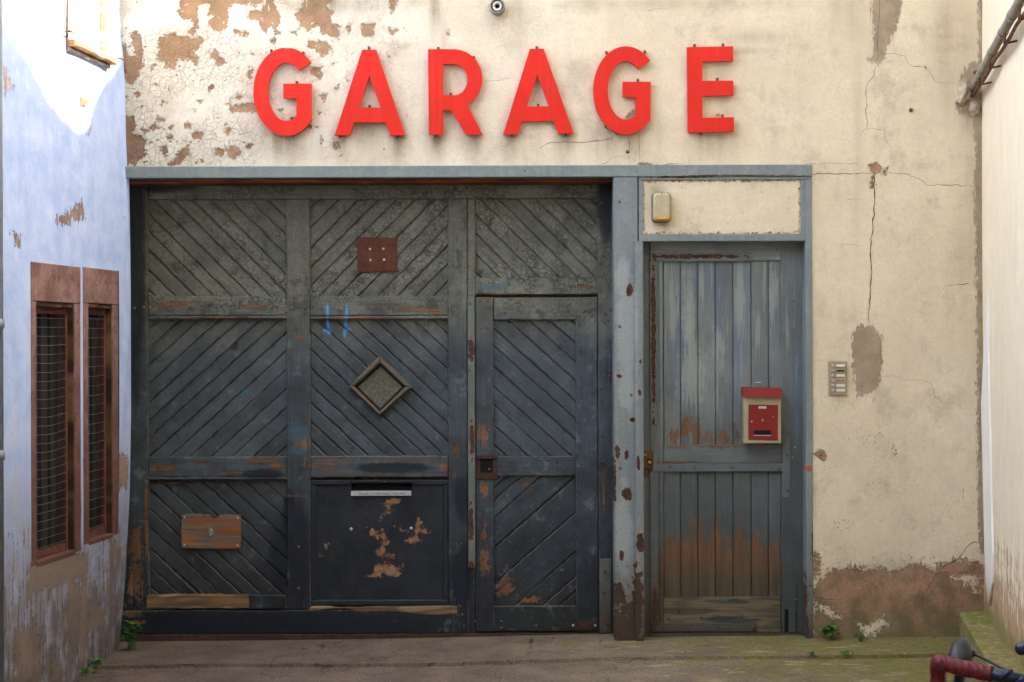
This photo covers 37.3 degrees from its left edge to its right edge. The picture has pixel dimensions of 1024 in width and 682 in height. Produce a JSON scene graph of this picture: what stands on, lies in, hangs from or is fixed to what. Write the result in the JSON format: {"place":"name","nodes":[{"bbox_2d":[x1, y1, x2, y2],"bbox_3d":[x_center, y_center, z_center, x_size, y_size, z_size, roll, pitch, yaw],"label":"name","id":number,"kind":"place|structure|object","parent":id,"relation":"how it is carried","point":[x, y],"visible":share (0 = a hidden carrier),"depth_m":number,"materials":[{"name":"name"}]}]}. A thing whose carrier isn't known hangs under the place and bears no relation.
{"place":"outdoors","nodes":[
{"label":"outdoors","id":0,"kind":"place"},
{"bbox_2d":[72,516,981,681],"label":"ground","id":1,"kind":"structure","parent":0,"point":[842,670],"depth_m":7.36,"materials":[{"name":"concrete"}]},
{"bbox_2d":[2,0,130,681],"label":"white house","id":2,"kind":"structure","parent":1,"relation":"on","point":[66,225],"depth_m":7.29,"materials":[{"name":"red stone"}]},
{"bbox_2d":[0,0,4,681],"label":"drainpipe","id":3,"kind":"object","parent":2,"relation":"attached to","point":[2,450],"visible":1,"depth_m":6.39,"materials":[{"name":"metal"}]},
{"bbox_2d":[30,262,80,566],"bbox_3d":[-2.212,0.336,7.155,0.144,1.393,0.546,0,0,7],"label":"window","id":4,"kind":"structure","parent":2,"relation":"in","point":[55,289],"depth_m":7.26,"materials":[{"name":"brown wood"}]},
{"bbox_2d":[66,0,116,68],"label":"upper window","id":5,"kind":"structure","parent":2,"relation":"in","point":[87,19],"depth_m":7.59,"materials":[{"name":"white wood"}]},
{"bbox_2d":[82,267,118,544],"bbox_3d":[-2.144,0.324,7.675,0.144,1.375,0.445,0,0,7],"label":"window","id":6,"kind":"structure","parent":2,"relation":"in","point":[100,286],"depth_m":7.79,"materials":[{"name":"brown wood"}]},
{"bbox_2d":[79,667,94,676],"bbox_3d":[-2.058,1.600,7.335,0.087,0.050,0.050,0,0,-17],"label":"weed","id":7,"kind":"object","parent":1,"relation":"on","point":[83,669],"visible":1,"depth_m":7.33,"materials":[{"name":"green plant"}]},
{"bbox_2d":[87,658,103,669],"bbox_3d":[-2.055,1.596,7.491,0.083,0.057,0.076,0,0,0],"label":"weed","id":8,"kind":"object","parent":1,"relation":"on","point":[96,662],"visible":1,"depth_m":7.49,"materials":[{"name":"green plant"}]},
{"bbox_2d":[83,637,949,681],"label":"grit","id":9,"kind":"object","parent":1,"relation":"on","point":[573,664],"visible":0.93,"depth_m":7.65,"materials":[{"name":"gravel"}]},
{"bbox_2d":[95,630,958,669],"bbox_3d":[0.035,1.606,7.922,4.660,0.082,0.757,0,0,0],"label":"concrete apron","id":10,"kind":"object","parent":1,"relation":"on","point":[412,652],"visible":0.74,"depth_m":7.79,"materials":[{"name":"grey concrete"}]},
{"bbox_2d":[118,620,143,650],"bbox_3d":[-1.992,1.541,7.929,0.126,0.167,0.084,0,0,0],"label":"weed","id":11,"kind":"object","parent":10,"relation":"on","point":[128,633],"visible":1,"depth_m":7.93,"materials":[{"name":"green plant"}]},
{"bbox_2d":[817,623,839,639],"bbox_3d":[1.659,1.522,7.945,0.125,0.096,0.089,0,0,0],"label":"weed","id":12,"kind":"object","parent":10,"relation":"on","point":[828,630],"visible":1,"depth_m":7.93,"materials":[{"name":"green plant"}]},
{"bbox_2d":[853,633,868,640],"bbox_3d":[1.818,1.546,7.902,0.082,0.046,0.038,0,0,0],"label":"weed","id":13,"kind":"object","parent":10,"relation":"on","point":[858,635],"visible":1,"depth_m":7.90,"materials":[{"name":"green plant"}]},
{"bbox_2d":[120,0,983,640],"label":"garage facade","id":14,"kind":"structure","parent":1,"relation":"on","point":[846,152],"depth_m":8.00,"materials":[{"name":"paint"}]},
{"bbox_2d":[253,48,311,135],"bbox_3d":[-1.205,-1.309,7.984,0.306,0.463,0.040,0,0,0],"label":"sign letter","id":15,"kind":"object","parent":14,"relation":"attached to","point":[270,64],"visible":1,"depth_m":7.96,"materials":[{"name":"red metal"}]},
{"bbox_2d":[118,184,612,641],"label":"garage gate","id":16,"kind":"structure","parent":14,"relation":"attached to","point":[267,410],"depth_m":8.21,"materials":[{"name":"paint"}]},
{"bbox_2d":[349,356,411,414],"bbox_3d":[-0.712,0.240,8.203,0.340,0.324,0.042,0,0,0],"label":"diamond window","id":17,"kind":"structure","parent":16,"relation":"in","point":[379,385],"depth_m":8.21,"materials":[{"name":"grey glass"}]},
{"bbox_2d":[474,297,597,631],"bbox_3d":[0.129,0.668,8.220,0.673,1.813,0.056,0,0,0],"label":"wicket door","id":18,"kind":"structure","parent":16,"relation":"in","point":[536,405],"depth_m":8.23,"materials":[{"name":"paint"}]},
{"bbox_2d":[335,46,404,137],"bbox_3d":[-0.747,-1.309,7.984,0.371,0.483,0.040,0,0,0],"label":"sign letter","id":19,"kind":"object","parent":14,"relation":"attached to","point":[369,65],"visible":1,"depth_m":7.96,"materials":[{"name":"red metal"}]},
{"bbox_2d":[428,47,482,137],"bbox_3d":[-0.298,-1.310,7.984,0.286,0.477,0.040,0,0,0],"label":"sign letter","id":20,"kind":"object","parent":14,"relation":"attached to","point":[438,100],"visible":1,"depth_m":7.96,"materials":[{"name":"red metal"}]},
{"bbox_2d":[489,0,504,15],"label":"security camera","id":21,"kind":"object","parent":14,"relation":"attached to","point":[497,7],"depth_m":7.95,"materials":[{"name":"grey paint"}]},
{"bbox_2d":[503,46,573,136],"bbox_3d":[0.138,-1.312,7.984,0.372,0.478,0.040,0,0,0],"label":"sign letter","id":22,"kind":"object","parent":14,"relation":"attached to","point":[535,66],"visible":1,"depth_m":7.96,"materials":[{"name":"red metal"}]},
{"bbox_2d":[593,46,650,134],"bbox_3d":[0.578,-1.316,7.984,0.303,0.463,0.040,0,0,0],"label":"sign letter","id":23,"kind":"object","parent":14,"relation":"attached to","point":[639,92],"visible":1,"depth_m":7.96,"materials":[{"name":"red metal"}]},
{"bbox_2d":[651,192,670,222],"bbox_3d":[0.786,-0.703,7.976,0.102,0.158,0.060,0,0,0],"label":"wall lamp","id":24,"kind":"object","parent":14,"relation":"attached to","point":[660,207],"visible":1,"depth_m":7.95,"materials":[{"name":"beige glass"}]},
{"bbox_2d":[687,43,733,134],"bbox_3d":[1.042,-1.324,7.984,0.246,0.483,0.040,0,0,0],"label":"sign letter","id":25,"kind":"object","parent":14,"relation":"attached to","point":[698,88],"visible":1,"depth_m":7.96,"materials":[{"name":"red metal"}]},
{"bbox_2d":[643,242,802,636],"bbox_3d":[1.127,0.554,8.114,0.890,2.189,0.083,0,0,0],"label":"side door","id":26,"kind":"structure","parent":14,"relation":"attached to","point":[723,511],"depth_m":8.10,"materials":[{"name":"wood"}]},
{"bbox_2d":[741,387,781,443],"bbox_3d":[1.321,0.393,8.035,0.204,0.298,0.084,0,0,0],"label":"mailbox","id":27,"kind":"object","parent":26,"relation":"attached to","point":[761,414],"visible":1,"depth_m":8.01,"materials":[{"name":"metal"}]},
{"bbox_2d":[748,405,777,439],"bbox_3d":[1.327,0.430,8.011,0.157,0.189,0.010,0,0,0],"label":"mailbox door","id":28,"kind":"structure","parent":27,"relation":"in","point":[763,419],"depth_m":8.01,"materials":[{"name":"metal"}]},
{"bbox_2d":[828,361,846,394],"bbox_3d":[1.717,0.196,7.990,0.096,0.180,0.023,0,0,0],"label":"doorbell panel","id":29,"kind":"object","parent":14,"relation":"attached to","point":[837,375],"visible":1,"depth_m":7.99,"materials":[{"name":"metal"}]},
{"bbox_2d":[838,650,853,655],"bbox_3d":[1.663,1.552,7.542,0.079,0.033,0.044,0,0,14],"label":"weed","id":30,"kind":"object","parent":1,"relation":"on","point":[842,652],"visible":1,"depth_m":7.54,"materials":[{"name":"green plant"}]},
{"bbox_2d":[930,637,1023,681],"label":"bicycle","id":31,"kind":"object","parent":1,"relation":"on","point":[957,661],"visible":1,"depth_m":3.38,"materials":[{"name":"red metal"}]},
{"bbox_2d":[959,611,1023,681],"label":"mossy ledge","id":32,"kind":"object","parent":1,"relation":"on","point":[978,630],"visible":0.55,"depth_m":7.27,"materials":[{"name":"concrete"}]},
{"bbox_2d":[981,0,1023,668],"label":"cream house","id":33,"kind":"structure","parent":1,"relation":"on","point":[1002,410],"depth_m":7.19,"materials":[{"name":"beige paint"}]},
{"bbox_2d":[969,0,1023,92],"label":"conduit pipe","id":34,"kind":"object","parent":33,"relation":"attached to","point":[1005,27],"visible":0.88,"depth_m":6.90,"materials":[{"name":"metal"}]},
{"bbox_2d":[971,9,1023,97],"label":"rusty rod","id":35,"kind":"object","parent":33,"relation":"attached to","point":[1006,42],"visible":0.94,"depth_m":6.95,"materials":[{"name":"brown metal"}]}
]}

